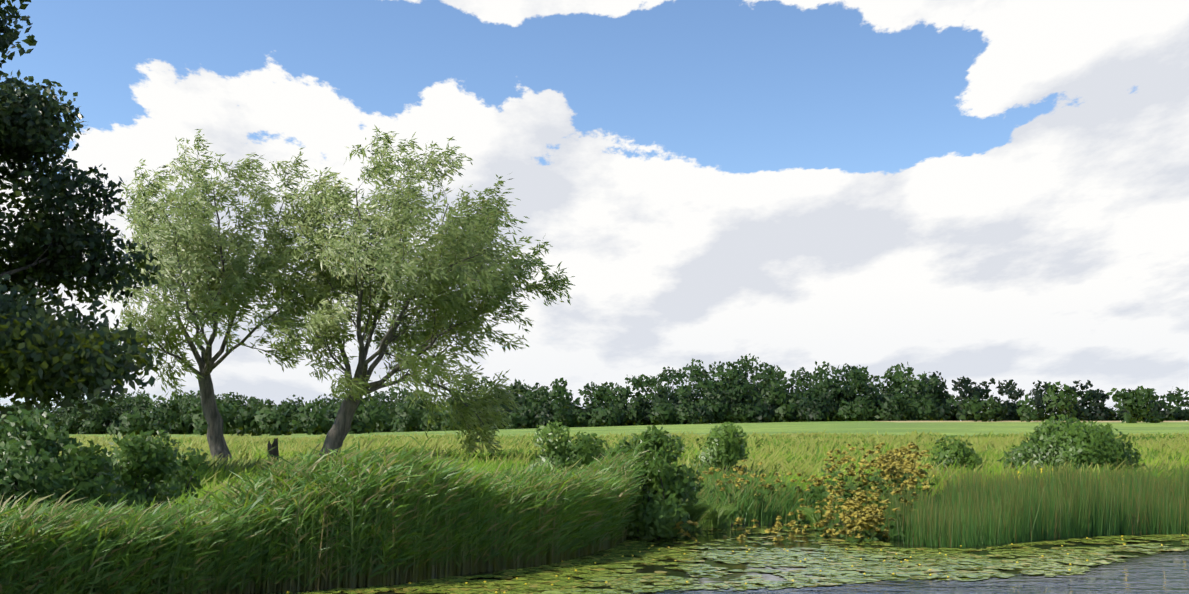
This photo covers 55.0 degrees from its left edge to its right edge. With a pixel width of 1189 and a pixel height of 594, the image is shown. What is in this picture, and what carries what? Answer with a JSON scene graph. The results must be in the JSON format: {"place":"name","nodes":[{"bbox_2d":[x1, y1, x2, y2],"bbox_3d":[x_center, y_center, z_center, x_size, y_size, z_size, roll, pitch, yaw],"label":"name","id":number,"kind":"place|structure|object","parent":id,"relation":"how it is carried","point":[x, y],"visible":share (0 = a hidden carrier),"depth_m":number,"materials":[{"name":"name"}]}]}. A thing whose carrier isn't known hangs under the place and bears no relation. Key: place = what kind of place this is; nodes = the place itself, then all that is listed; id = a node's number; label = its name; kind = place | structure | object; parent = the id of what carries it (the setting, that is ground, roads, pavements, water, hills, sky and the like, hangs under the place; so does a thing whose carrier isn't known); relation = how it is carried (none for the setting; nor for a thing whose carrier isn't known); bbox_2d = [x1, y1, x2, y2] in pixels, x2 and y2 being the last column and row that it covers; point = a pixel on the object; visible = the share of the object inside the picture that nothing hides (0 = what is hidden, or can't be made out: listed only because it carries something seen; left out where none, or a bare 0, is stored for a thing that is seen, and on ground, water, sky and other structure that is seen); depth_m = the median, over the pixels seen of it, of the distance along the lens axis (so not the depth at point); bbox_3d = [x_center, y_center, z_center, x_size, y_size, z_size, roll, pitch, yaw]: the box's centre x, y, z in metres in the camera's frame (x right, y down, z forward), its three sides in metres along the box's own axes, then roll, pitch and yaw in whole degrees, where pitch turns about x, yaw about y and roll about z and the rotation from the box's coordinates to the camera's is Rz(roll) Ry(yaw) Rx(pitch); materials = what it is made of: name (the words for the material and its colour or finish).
{"place":"outdoors","nodes":[
{"label":"outdoors","id":0,"kind":"place"},
{"bbox_2d":[0,0,1188,423],"label":"sky","id":1,"kind":"structure","parent":0,"point":[979,191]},
{"bbox_2d":[69,421,1188,593],"bbox_3d":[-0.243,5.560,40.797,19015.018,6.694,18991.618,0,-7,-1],"label":"ground","id":2,"kind":"structure","parent":0,"point":[953,428],"depth_m":284.08,"materials":[{"name":"green plant"}]},
{"bbox_2d":[0,0,164,445],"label":"tree","id":3,"kind":"object","parent":2,"relation":"on","point":[72,356],"depth_m":45.49,"materials":[{"name":"green plant"}]},
{"bbox_2d":[85,129,354,459],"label":"willow","id":4,"kind":"object","parent":2,"relation":"on","point":[206,271],"depth_m":67.68,"materials":[{"name":"green plant"}]},
{"bbox_2d":[267,438,278,460],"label":"willow stump","id":5,"kind":"object","parent":2,"relation":"on","point":[274,451],"visible":0.33,"depth_m":68.04,"materials":[{"name":"brown wood"}]},
{"bbox_2d":[0,428,660,593],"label":"reeds","id":6,"kind":"object","parent":2,"relation":"on","point":[346,519],"visible":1,"depth_m":22.55,"materials":[{"name":"green plant"}]},
{"bbox_2d":[255,126,574,458],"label":"willow","id":7,"kind":"object","parent":2,"relation":"on","point":[456,303],"depth_m":66.42,"materials":[{"name":"green plant"}]},
{"bbox_2d":[0,408,1144,539],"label":"shrubs","id":8,"kind":"object","parent":2,"relation":"on","point":[40,468],"depth_m":31.99,"materials":[{"name":"green plant"}]},
{"bbox_2d":[0,353,1188,436],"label":"forest","id":9,"kind":"object","parent":2,"relation":"on","point":[733,395],"visible":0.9,"depth_m":402.65,"materials":[{"name":"green plant"}]},
{"bbox_2d":[58,441,1188,518],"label":"grass","id":10,"kind":"structure","parent":2,"relation":"on","point":[200,495],"depth_m":47.89,"materials":[{"name":"green plant"}]},
{"bbox_2d":[59,429,1188,522],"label":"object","id":11,"kind":"object","parent":2,"relation":"on","point":[1000,443],"visible":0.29,"depth_m":98.21,"materials":[{"name":"green plant"}]},
{"bbox_2d":[187,444,1188,533],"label":"tall herbs","id":12,"kind":"object","parent":2,"relation":"on","point":[724,525],"visible":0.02,"depth_m":49.06,"materials":[{"name":"green plant"}]},
{"bbox_2d":[635,497,842,532],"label":"sedge tussocks","id":13,"kind":"object","parent":2,"relation":"on","point":[700,510],"visible":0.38,"depth_m":34.91,"materials":[{"name":"green plant"}]},
{"bbox_2d":[680,446,915,541],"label":"umbel stems","id":14,"kind":"object","parent":2,"relation":"on","point":[836,500],"visible":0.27,"depth_m":34.78,"materials":[{"name":"green plant"}]},
{"bbox_2d":[673,442,935,542],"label":"umbellifers","id":15,"kind":"object","parent":14,"relation":"attached to","point":[898,460],"visible":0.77,"depth_m":35.34,"materials":[{"name":"yellow plant"}]},
{"bbox_2d":[666,450,1188,547],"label":"reeds","id":16,"kind":"object","parent":2,"relation":"on","point":[969,509],"visible":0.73,"depth_m":33.56,"materials":[{"name":"green plant"}]},
{"bbox_2d":[243,523,1188,593],"bbox_3d":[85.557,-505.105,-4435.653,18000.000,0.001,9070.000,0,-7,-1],"label":"water","id":17,"kind":"structure","parent":0,"point":[1163,572],"depth_m":24.49,"materials":[{"name":"liquid"}]},
{"bbox_2d":[263,525,1188,593],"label":"lily pads","id":18,"kind":"object","parent":17,"relation":"on","point":[874,567],"visible":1,"depth_m":25.76,"materials":[{"name":"green plant"}]},
{"bbox_2d":[287,534,1183,593],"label":"lily flowers","id":19,"kind":"object","parent":17,"relation":"on","point":[504,592],"visible":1,"depth_m":26.30,"materials":[{"name":"yellow plant"}]}
]}

